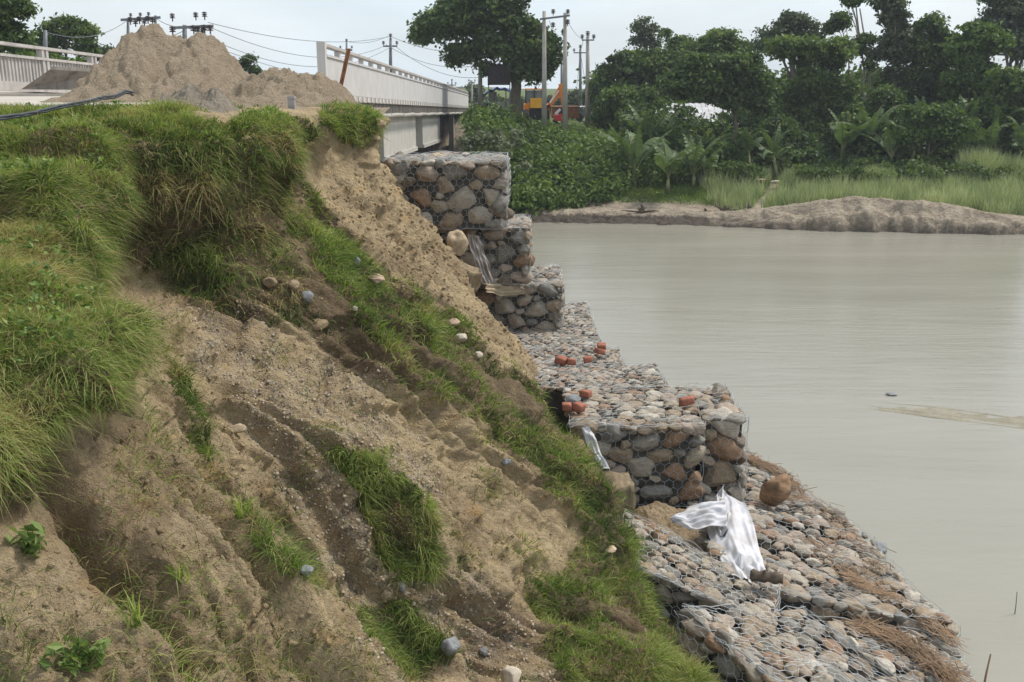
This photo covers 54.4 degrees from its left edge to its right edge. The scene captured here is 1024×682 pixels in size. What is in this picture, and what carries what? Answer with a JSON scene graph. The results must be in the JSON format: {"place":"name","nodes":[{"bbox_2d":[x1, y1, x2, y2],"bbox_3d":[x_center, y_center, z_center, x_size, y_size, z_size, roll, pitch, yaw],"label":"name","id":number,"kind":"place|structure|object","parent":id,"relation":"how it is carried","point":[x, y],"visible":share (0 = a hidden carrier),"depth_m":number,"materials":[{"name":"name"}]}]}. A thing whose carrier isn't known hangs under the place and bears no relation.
{"place":"outdoors","nodes":[
{"label":"outdoors","id":0,"kind":"place"},
{"bbox_2d":[0,91,149,106],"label":"road","id":1,"kind":"structure","parent":0,"point":[11,100],"depth_m":18.95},
{"bbox_2d":[0,0,42,54],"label":"tree","id":2,"kind":"object","parent":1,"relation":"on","point":[12,30],"visible":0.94,"depth_m":32.19,"materials":[{"name":"green plant"}]},
{"bbox_2d":[22,66,91,89],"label":"end wall","id":3,"kind":"structure","parent":1,"relation":"on","point":[58,78],"depth_m":26.73,"materials":[{"name":"concrete"}]},
{"bbox_2d":[39,23,249,102],"bbox_3d":[-6.152,-4.988,18.232,4.246,1.578,5.000,0,15,0],"label":"sand pile","id":4,"kind":"object","parent":1,"relation":"on","point":[155,60],"visible":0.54,"depth_m":17.09,"materials":[{"name":"beige sand"}]},
{"bbox_2d":[0,107,695,681],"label":"bank terrain","id":5,"kind":"structure","parent":0,"point":[86,459],"depth_m":8.86,"materials":[{"name":"soil"}]},
{"bbox_2d":[5,520,46,557],"bbox_3d":[-2.186,0.889,4.485,0.165,0.209,0.224,-7,16,-24],"label":"weed","id":6,"kind":"object","parent":5,"relation":"on","point":[32,545],"visible":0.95,"depth_m":4.45,"materials":[{"name":"green plant"}]},
{"bbox_2d":[0,90,133,120],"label":"black cable","id":7,"kind":"object","parent":5,"relation":"on","point":[43,110],"visible":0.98,"depth_m":9.95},
{"bbox_2d":[38,630,110,676],"bbox_3d":[-1.850,1.341,4.226,0.288,0.238,0.199,-10,18,-33],"label":"weed","id":8,"kind":"object","parent":5,"relation":"on","point":[84,658],"visible":0.99,"depth_m":4.24,"materials":[{"name":"green plant"}]},
{"bbox_2d":[103,588,147,630],"bbox_3d":[-1.712,1.181,4.434,0.195,0.239,0.167,-5,16,-20],"label":"weed","id":9,"kind":"object","parent":5,"relation":"on","point":[136,619],"visible":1,"depth_m":4.47,"materials":[{"name":"green plant"}]},
{"bbox_2d":[0,99,290,366],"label":"turf weeds","id":10,"kind":"object","parent":5,"relation":"on","point":[34,299],"visible":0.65,"depth_m":6.14,"materials":[{"name":"green plant"}]},
{"bbox_2d":[155,83,238,112],"bbox_3d":[-3.828,-2.792,12.190,1.704,0.717,1.800,0,15,0],"label":"rubble heap","id":11,"kind":"object","parent":5,"relation":"on","point":[213,99],"visible":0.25,"depth_m":12.19,"materials":[{"name":"beige sand"}]},
{"bbox_2d":[161,232,239,312],"bbox_3d":[-3.122,-0.638,9.742,0.941,0.754,1.116,0,15,0],"label":"grass clump","id":12,"kind":"object","parent":5,"relation":"on","point":[215,260],"visible":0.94,"depth_m":9.97,"materials":[{"name":"green plant"}]},
{"bbox_2d":[0,93,442,681],"bbox_3d":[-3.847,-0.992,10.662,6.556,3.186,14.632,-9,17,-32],"label":"turf grass","id":13,"kind":"structure","parent":5,"relation":"on","point":[88,320],"depth_m":6.81,"materials":[{"name":"green plant"}]},
{"bbox_2d":[0,194,576,681],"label":"sparse grass","id":14,"kind":"structure","parent":5,"relation":"on","point":[262,536],"depth_m":7.79,"materials":[{"name":"green plant"}]},
{"bbox_2d":[225,67,388,114],"bbox_3d":[-3.696,-4.107,16.549,2.805,0.879,4.300,0,15,0],"label":"sand pile","id":15,"kind":"object","parent":5,"relation":"on","point":[271,86],"visible":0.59,"depth_m":15.87,"materials":[{"name":"beige sand"}]},
{"bbox_2d":[306,98,389,150],"bbox_3d":[-2.327,-3.156,14.742,1.293,0.876,3.710,-2,15,-8],"label":"grass clump","id":16,"kind":"object","parent":5,"relation":"on","point":[363,111],"visible":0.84,"depth_m":13.91,"materials":[{"name":"green plant"}]},
{"bbox_2d":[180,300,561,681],"bbox_3d":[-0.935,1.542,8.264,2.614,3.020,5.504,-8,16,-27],"label":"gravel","id":17,"kind":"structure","parent":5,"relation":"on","point":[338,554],"depth_m":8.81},
{"bbox_2d":[321,438,461,596],"bbox_3d":[-1.154,1.447,8.916,1.073,1.337,1.622,-11,18,-37],"label":"grass clump","id":18,"kind":"object","parent":5,"relation":"on","point":[426,571],"visible":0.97,"depth_m":8.75,"materials":[{"name":"green plant"}]},
{"bbox_2d":[353,589,476,681],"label":"grass clump","id":19,"kind":"object","parent":5,"relation":"on","point":[423,638],"visible":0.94,"depth_m":8.49,"materials":[{"name":"green plant"}]},
{"bbox_2d":[291,163,556,424],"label":"earth crumbs","id":20,"kind":"object","parent":5,"relation":"on","point":[381,187],"visible":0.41,"depth_m":13.85,"materials":[{"name":"soil"}]},
{"bbox_2d":[440,636,460,655],"bbox_3d":[-0.521,2.602,8.454,0.152,0.179,0.159,-13,20,-42],"label":"loose stone","id":21,"kind":"object","parent":5,"relation":"on","point":[448,645],"visible":0.98,"depth_m":8.40,"materials":[{"name":"stone"}]},
{"bbox_2d":[463,262,482,291],"bbox_3d":[-0.757,-1.049,16.475,0.534,0.452,0.477,18,11,-13],"label":"clay block","id":22,"kind":"object","parent":5,"relation":"on","point":[475,277],"depth_m":16.32,"materials":[{"name":"stone"}]},
{"bbox_2d":[446,230,467,255],"bbox_3d":[-0.906,-1.624,16.515,0.304,0.441,0.358,8,17,29],"label":"boulder","id":23,"kind":"object","parent":22,"relation":"on","point":[457,241],"visible":0.92,"depth_m":16.43,"materials":[{"name":"beige stone"}]},
{"bbox_2d":[500,665,521,681],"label":"loose stone","id":24,"kind":"object","parent":5,"relation":"on","point":[508,673],"visible":1,"depth_m":8.28,"materials":[{"name":"stone"}]},
{"bbox_2d":[298,187,727,681],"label":"ridge grass","id":25,"kind":"structure","parent":5,"relation":"on","point":[663,653],"depth_m":10.67,"materials":[{"name":"green plant"}]},
{"bbox_2d":[602,471,635,515],"bbox_3d":[1.342,2.076,12.732,0.430,0.759,0.466,0,17,-6],"label":"clay block","id":26,"kind":"object","parent":5,"relation":"on","point":[623,481],"depth_m":12.53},
{"bbox_2d":[562,384,705,506],"bbox_3d":[1.631,1.429,13.871,1.921,1.222,1.736,0,15,0],"label":"gabion basket","id":27,"kind":"object","parent":5,"relation":"on","point":[650,441],"visible":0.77,"depth_m":13.17,"materials":[{"name":"stone"}]},
{"bbox_2d":[581,426,609,469],"bbox_3d":[1.072,1.369,12.679,0.400,0.536,0.131,11,18,36],"label":"white cloth","id":28,"kind":"object","parent":27,"relation":"hanging from","point":[589,435],"visible":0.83,"depth_m":12.67,"materials":[{"name":"fabric"}]},
{"bbox_2d":[632,501,766,556],"bbox_3d":[2.172,2.390,12.839,1.960,0.584,1.250,0,15,0],"label":"soil mound","id":29,"kind":"object","parent":5,"relation":"on","point":[659,513],"visible":0.21,"depth_m":12.69,"materials":[{"name":"soil"}]},
{"bbox_2d":[6,0,1023,88],"label":"sky","id":30,"kind":"structure","parent":0,"point":[333,22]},
{"bbox_2d":[623,509,781,628],"bbox_3d":[2.048,2.902,11.441,2.191,1.214,1.226,8,17,28],"label":"gabion basket","id":31,"kind":"object","parent":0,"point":[684,573],"visible":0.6,"depth_m":11.13,"materials":[{"name":"stone"}]},
{"bbox_2d":[750,568,783,583],"bbox_3d":[2.829,2.606,11.061,0.358,0.179,0.148,4,15,16],"label":"log","id":32,"kind":"object","parent":31,"relation":"on","point":[765,576],"visible":1,"depth_m":11.02,"materials":[{"name":"brown wood"}]},
{"bbox_2d":[434,87,1023,234],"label":"bank","id":33,"kind":"structure","parent":0,"point":[860,214],"depth_m":44.31,"materials":[{"name":"beige sand"}]},
{"bbox_2d":[27,11,104,58],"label":"tree","id":34,"kind":"object","parent":33,"relation":"on","point":[70,26],"visible":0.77,"depth_m":49.34,"materials":[{"name":"green plant"}]},
{"bbox_2d":[238,51,262,74],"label":"tree","id":35,"kind":"object","parent":33,"relation":"on","point":[246,65],"visible":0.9,"depth_m":57.60,"materials":[{"name":"green plant"}]},
{"bbox_2d":[403,0,570,114],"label":"tree","id":36,"kind":"object","parent":33,"relation":"on","point":[514,42],"visible":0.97,"depth_m":56.66,"materials":[{"name":"green plant"}]},
{"bbox_2d":[454,127,531,170],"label":"shrub","id":37,"kind":"object","parent":33,"relation":"on","point":[473,141],"visible":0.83,"depth_m":46.48,"materials":[{"name":"green plant"}]},
{"bbox_2d":[487,65,509,111],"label":"signboard","id":38,"kind":"object","parent":33,"relation":"on","point":[495,77],"visible":0.76,"depth_m":56.99,"materials":[{"name":"metal"}]},
{"bbox_2d":[523,83,562,119],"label":"backhoe loader","id":39,"kind":"object","parent":33,"relation":"on","point":[532,105],"visible":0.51,"depth_m":67.26,"materials":[{"name":"yellow paint"}]},
{"bbox_2d":[537,9,569,130],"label":"pole frame","id":40,"kind":"object","parent":33,"relation":"on","point":[566,21],"visible":0.97,"depth_m":54.89,"materials":[{"name":"concrete"}]},
{"bbox_2d":[459,101,696,216],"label":"thicket","id":41,"kind":"object","parent":33,"relation":"on","point":[609,185],"visible":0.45,"depth_m":50.23,"materials":[{"name":"green plant"}]},
{"bbox_2d":[580,31,595,125],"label":"utility pole","id":42,"kind":"object","parent":33,"relation":"on","point":[587,89],"visible":0.98,"depth_m":69.45,"materials":[{"name":"concrete"}]},
{"bbox_2d":[584,82,669,130],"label":"tree","id":43,"kind":"object","parent":33,"relation":"on","point":[612,97],"visible":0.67,"depth_m":57.80,"materials":[{"name":"green plant"}]},
{"bbox_2d":[593,123,671,186],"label":"banana plant","id":44,"kind":"object","parent":33,"relation":"on","point":[629,147],"visible":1,"depth_m":49.61,"materials":[{"name":"green plant"}]},
{"bbox_2d":[588,43,684,132],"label":"tree","id":45,"kind":"object","parent":33,"relation":"on","point":[625,61],"visible":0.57,"depth_m":64.77,"materials":[{"name":"green plant"}]},
{"bbox_2d":[616,103,672,141],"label":"banana plant","id":46,"kind":"object","parent":33,"relation":"on","point":[646,127],"visible":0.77,"depth_m":52.66,"materials":[{"name":"green plant"}]},
{"bbox_2d":[626,14,663,50],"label":"tree","id":47,"kind":"object","parent":33,"relation":"on","point":[642,31],"visible":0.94,"depth_m":72.34,"materials":[{"name":"green plant"}]},
{"bbox_2d":[650,139,695,193],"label":"banana plant","id":48,"kind":"object","parent":33,"relation":"on","point":[668,164],"visible":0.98,"depth_m":48.84,"materials":[{"name":"green plant"}]},
{"bbox_2d":[653,28,694,51],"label":"tree","id":49,"kind":"object","parent":33,"relation":"on","point":[667,34],"visible":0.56,"depth_m":70.58,"materials":[{"name":"green plant"}]},
{"bbox_2d":[655,134,723,187],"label":"banana plant","id":50,"kind":"object","parent":33,"relation":"on","point":[694,162],"visible":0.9,"depth_m":49.86,"materials":[{"name":"green plant"}]},
{"bbox_2d":[655,103,739,126],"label":"house","id":51,"kind":"structure","parent":33,"relation":"on","point":[709,109],"depth_m":61.72,"materials":[{"name":"brick"}]},
{"bbox_2d":[675,25,753,103],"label":"tree","id":52,"kind":"object","parent":33,"relation":"on","point":[719,40],"visible":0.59,"depth_m":65.44,"materials":[{"name":"green plant"}]},
{"bbox_2d":[655,43,784,143],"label":"tree","id":53,"kind":"object","parent":33,"relation":"on","point":[722,81],"visible":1,"depth_m":51.56,"materials":[{"name":"green plant"}]},
{"bbox_2d":[693,133,748,163],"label":"bush","id":54,"kind":"object","parent":33,"relation":"on","point":[729,149],"visible":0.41,"depth_m":51.72,"materials":[{"name":"green plant"}]},
{"bbox_2d":[709,160,761,179],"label":"bush","id":55,"kind":"object","parent":33,"relation":"on","point":[729,166],"visible":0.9,"depth_m":50.59,"materials":[{"name":"green plant"}]},
{"bbox_2d":[724,127,768,163],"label":"banana plant","id":56,"kind":"object","parent":33,"relation":"on","point":[745,142],"visible":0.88,"depth_m":52.05,"materials":[{"name":"green plant"}]},
{"bbox_2d":[750,124,791,179],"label":"banana plant","id":57,"kind":"object","parent":33,"relation":"on","point":[773,148],"visible":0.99,"depth_m":51.59,"materials":[{"name":"green plant"}]},
{"bbox_2d":[746,9,825,79],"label":"tree","id":58,"kind":"object","parent":33,"relation":"on","point":[793,22],"visible":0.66,"depth_m":62.65,"materials":[{"name":"green plant"}]},
{"bbox_2d":[553,173,1023,209],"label":"meadow grass","id":59,"kind":"structure","parent":33,"relation":"on","point":[681,196],"depth_m":49.27,"materials":[{"name":"green plant"}]},
{"bbox_2d":[750,112,830,163],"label":"tree","id":60,"kind":"object","parent":33,"relation":"on","point":[771,124],"visible":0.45,"depth_m":53.33,"materials":[{"name":"green plant"}]},
{"bbox_2d":[573,58,1018,129],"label":"forest undergrowth","id":61,"kind":"object","parent":33,"relation":"on","point":[876,80],"visible":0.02,"depth_m":65.39,"materials":[{"name":"green plant"}]},
{"bbox_2d":[762,33,866,126],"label":"tree","id":62,"kind":"object","parent":33,"relation":"on","point":[808,85],"visible":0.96,"depth_m":55.48,"materials":[{"name":"green plant"}]},
{"bbox_2d":[612,94,1023,176],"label":"undergrowth","id":63,"kind":"object","parent":33,"relation":"on","point":[694,127],"visible":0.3,"depth_m":53.58,"materials":[{"name":"green plant"}]},
{"bbox_2d":[816,9,854,92],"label":"tree","id":64,"kind":"object","parent":33,"relation":"on","point":[838,21],"visible":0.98,"depth_m":60.73,"materials":[{"name":"green plant"}]},
{"bbox_2d":[658,152,1023,187],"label":"scrub","id":65,"kind":"object","parent":33,"relation":"on","point":[831,168],"visible":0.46,"depth_m":49.85,"materials":[{"name":"green plant"}]},
{"bbox_2d":[827,108,878,161],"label":"banana plant","id":66,"kind":"object","parent":33,"relation":"on","point":[841,136],"visible":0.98,"depth_m":52.09,"materials":[{"name":"green plant"}]},
{"bbox_2d":[839,0,879,101],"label":"tree","id":67,"kind":"object","parent":33,"relation":"on","point":[863,40],"visible":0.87,"depth_m":59.21,"materials":[{"name":"green plant"}]},
{"bbox_2d":[696,160,1023,215],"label":"reeds","id":68,"kind":"object","parent":33,"relation":"on","point":[1006,197],"visible":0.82,"depth_m":47.33,"materials":[{"name":"green plant"}]},
{"bbox_2d":[816,81,907,156],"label":"tree","id":69,"kind":"object","parent":33,"relation":"on","point":[879,96],"visible":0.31,"depth_m":54.14,"materials":[{"name":"green plant"}]},
{"bbox_2d":[829,103,900,155],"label":"banana plant","id":70,"kind":"object","parent":33,"relation":"on","point":[865,114],"visible":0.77,"depth_m":52.85,"materials":[{"name":"green plant"}]},
{"bbox_2d":[865,0,918,105],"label":"tree","id":71,"kind":"object","parent":33,"relation":"on","point":[894,21],"visible":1,"depth_m":57.17,"materials":[{"name":"green plant"}]},
{"bbox_2d":[860,127,924,160],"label":"banana plant","id":72,"kind":"object","parent":33,"relation":"on","point":[889,141],"visible":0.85,"depth_m":51.88,"materials":[{"name":"green plant"}]},
{"bbox_2d":[888,10,959,104],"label":"tree","id":73,"kind":"object","parent":33,"relation":"on","point":[920,81],"visible":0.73,"depth_m":57.10,"materials":[{"name":"green plant"}]},
{"bbox_2d":[892,100,984,161],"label":"shrub","id":74,"kind":"object","parent":33,"relation":"on","point":[945,131],"visible":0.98,"depth_m":50.48,"materials":[{"name":"green plant"}]},
{"bbox_2d":[939,95,1008,142],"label":"banana plant","id":75,"kind":"object","parent":33,"relation":"on","point":[974,113],"visible":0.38,"depth_m":52.38,"materials":[{"name":"green plant"}]},
{"bbox_2d":[946,143,1010,182],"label":"reed clump","id":76,"kind":"object","parent":33,"relation":"on","point":[984,158],"visible":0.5,"depth_m":49.43,"materials":[{"name":"green plant"}]},
{"bbox_2d":[937,18,1022,137],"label":"tree","id":77,"kind":"object","parent":33,"relation":"on","point":[975,47],"visible":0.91,"depth_m":54.30,"materials":[{"name":"green plant"}]},
{"bbox_2d":[968,117,1016,151],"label":"banana plant","id":78,"kind":"object","parent":33,"relation":"on","point":[988,136],"visible":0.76,"depth_m":50.77,"materials":[{"name":"green plant"}]},
{"bbox_2d":[962,65,1023,138],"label":"tree","id":79,"kind":"object","parent":33,"relation":"on","point":[1006,84],"visible":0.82,"depth_m":51.98,"materials":[{"name":"green plant"}]},
{"bbox_2d":[971,0,1023,68],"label":"tree","id":80,"kind":"object","parent":33,"relation":"on","point":[1011,12],"visible":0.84,"depth_m":62.40,"materials":[{"name":"green plant"}]},
{"bbox_2d":[972,91,1023,142],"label":"banana plant","id":81,"kind":"object","parent":33,"relation":"on","point":[999,114],"visible":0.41,"depth_m":51.93,"materials":[{"name":"green plant"}]},
{"bbox_2d":[1006,116,1023,159],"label":"banana plant","id":82,"kind":"object","parent":33,"relation":"on","point":[1018,141],"visible":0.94,"depth_m":50.84,"materials":[{"name":"green plant"}]},
{"bbox_2d":[530,222,1023,681],"bbox_3d":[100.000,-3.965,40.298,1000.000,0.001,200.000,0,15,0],"label":"river water","id":83,"kind":"structure","parent":0,"point":[805,346],"depth_m":23.46,"materials":[{"name":"grey liquid"}]},
{"bbox_2d":[0,41,468,163],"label":"bridge","id":84,"kind":"structure","parent":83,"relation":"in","point":[417,111],"depth_m":37.66,"materials":[{"name":"concrete"}]},
{"bbox_2d":[0,41,102,92],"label":"balustrade","id":85,"kind":"object","parent":84,"relation":"on","point":[18,72],"visible":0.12,"depth_m":27.45,"materials":[{"name":"concrete"}]},
{"bbox_2d":[510,300,601,353],"bbox_3d":[0.544,0.797,18.951,2.193,2.451,3.872,0,15,0],"label":"gabion basket","id":86,"kind":"object","parent":83,"relation":"in","point":[579,328],"visible":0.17,"depth_m":17.98,"materials":[{"name":"stone"}]},
{"bbox_2d":[475,263,565,333],"bbox_3d":[-0.037,-0.792,18.884,2.027,1.095,1.918,0,15,0],"label":"gabion basket","id":87,"kind":"object","parent":86,"relation":"on","point":[539,303],"visible":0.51,"depth_m":18.07,"materials":[{"name":"stone"}]},
{"bbox_2d":[437,214,534,285],"bbox_3d":[-0.620,-1.728,18.330,2.067,1.144,1.807,0,15,0],"label":"gabion basket","id":88,"kind":"object","parent":87,"relation":"on","point":[510,256],"visible":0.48,"depth_m":17.55,"materials":[{"name":"stone"}]},
{"bbox_2d":[383,150,514,229],"bbox_3d":[-1.112,-2.677,17.669,2.319,1.294,1.867,0,15,0],"label":"gabion basket","id":89,"kind":"object","parent":88,"relation":"on","point":[447,190],"visible":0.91,"depth_m":16.95,"materials":[{"name":"stone"}]},
{"bbox_2d":[467,234,496,283],"bbox_3d":[-0.509,-1.389,16.908,0.511,0.852,0.228,6,16,22],"label":"grey cloth","id":90,"kind":"object","parent":89,"relation":"hanging from","point":[481,262],"visible":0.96,"depth_m":16.92,"materials":[{"name":"grey fabric"}]},
{"bbox_2d":[485,278,525,295],"bbox_3d":[-0.134,-0.963,17.688,0.254,0.407,1.070,14,20,43],"label":"muddy cloth","id":91,"kind":"object","parent":87,"relation":"on","point":[500,289],"visible":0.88,"depth_m":17.72,"materials":[{"name":"beige fabric"}]},
{"bbox_2d":[522,345,626,369],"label":"gabion basket","id":92,"kind":"object","parent":83,"relation":"in","point":[611,356],"visible":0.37,"depth_m":16.44,"materials":[{"name":"stone"}]},
{"bbox_2d":[535,361,668,508],"bbox_3d":[1.155,1.639,15.439,2.383,2.428,1.479,0,15,0],"label":"gabion basket","id":93,"kind":"object","parent":83,"relation":"in","point":[555,380],"visible":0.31,"depth_m":14.97,"materials":[{"name":"stone"}]},
{"bbox_2d":[679,448,868,539],"bbox_3d":[3.648,2.222,15.505,2.635,1.405,4.012,0,15,0],"label":"stone mattress","id":94,"kind":"object","parent":83,"relation":"in","point":[756,480],"visible":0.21,"depth_m":14.26,"materials":[{"name":"stone"}]},
{"bbox_2d":[683,382,748,501],"bbox_3d":[2.832,1.720,14.189,0.745,2.003,1.738,0,15,0],"label":"gabion basket","id":95,"kind":"object","parent":94,"relation":"on","point":[725,419],"visible":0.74,"depth_m":13.46,"materials":[{"name":"stone"}]},
{"bbox_2d":[759,473,791,506],"bbox_3d":[3.707,2.092,13.974,0.330,0.498,0.385,-10,18,-34],"label":"boulder","id":96,"kind":"object","parent":94,"relation":"on","point":[775,491],"visible":1,"depth_m":13.87,"materials":[{"name":"brown stone"}]},
{"bbox_2d":[745,450,815,496],"bbox_3d":[4.231,2.071,15.938,0.543,0.292,2.317,-4,15,-15],"label":"straw debris","id":97,"kind":"object","parent":94,"relation":"on","point":[753,458],"visible":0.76,"depth_m":16.18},
{"bbox_2d":[780,489,899,590],"bbox_3d":[4.378,2.643,13.388,1.302,0.271,3.195,0,15,0],"label":"straw debris","id":98,"kind":"object","parent":94,"relation":"on","point":[829,520],"visible":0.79,"depth_m":13.53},
{"bbox_2d":[674,603,905,681],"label":"gabion basket","id":99,"kind":"object","parent":83,"relation":"in","point":[738,643],"visible":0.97,"depth_m":10.03,"materials":[{"name":"stone"}]},
{"bbox_2d":[686,500,961,648],"bbox_3d":[3.701,2.902,12.506,2.880,1.253,2.610,0,15,0],"label":"stone mattress","id":100,"kind":"object","parent":83,"relation":"in","point":[823,591],"visible":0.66,"depth_m":11.98,"materials":[{"name":"stone"}]},
{"bbox_2d":[670,485,765,582],"bbox_3d":[2.488,2.297,12.098,1.074,0.530,1.860,0,15,0],"label":"white cloth","id":101,"kind":"object","parent":100,"relation":"on","point":[724,517],"visible":0.98,"depth_m":12.22,"materials":[{"name":"white fabric"}]},
{"bbox_2d":[796,532,872,587],"bbox_3d":[3.961,2.740,12.544,0.640,0.207,1.348,-6,16,-23],"label":"straw debris","id":102,"kind":"object","parent":100,"relation":"on","point":[824,547],"visible":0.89,"depth_m":12.51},
{"bbox_2d":[830,565,969,654],"bbox_3d":[4.513,3.056,11.591,0.450,0.388,1.866,-10,18,-34],"label":"straw debris","id":103,"kind":"object","parent":100,"relation":"on","point":[879,591],"visible":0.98,"depth_m":11.61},
{"bbox_2d":[808,613,976,681],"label":"stone mattress","id":104,"kind":"object","parent":83,"relation":"in","point":[874,650],"visible":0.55,"depth_m":10.73,"materials":[{"name":"stone"}]},
{"bbox_2d":[834,612,975,681],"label":"straw debris","id":105,"kind":"object","parent":104,"relation":"on","point":[946,672],"visible":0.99,"depth_m":10.75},
{"bbox_2d":[865,402,1023,428],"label":"sandbar","id":106,"kind":"structure","parent":83,"relation":"on","point":[946,413],"depth_m":19.44,"materials":[{"name":"beige sand"}]},
{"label":"flat land","id":107,"kind":"structure","parent":0,"visible":0},
{"bbox_2d":[121,12,160,36],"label":"pole frame","id":108,"kind":"object","parent":107,"relation":"on","point":[139,18],"visible":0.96,"depth_m":41.76,"materials":[{"name":"metal"}]},
{"bbox_2d":[169,12,213,38],"bbox_3d":[-12.255,-11.530,38.256,1.694,2.125,0.398,0,15,0],"label":"pole frame","id":109,"kind":"object","parent":107,"relation":"on","point":[196,28],"visible":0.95,"depth_m":37.99,"materials":[{"name":"metal"}]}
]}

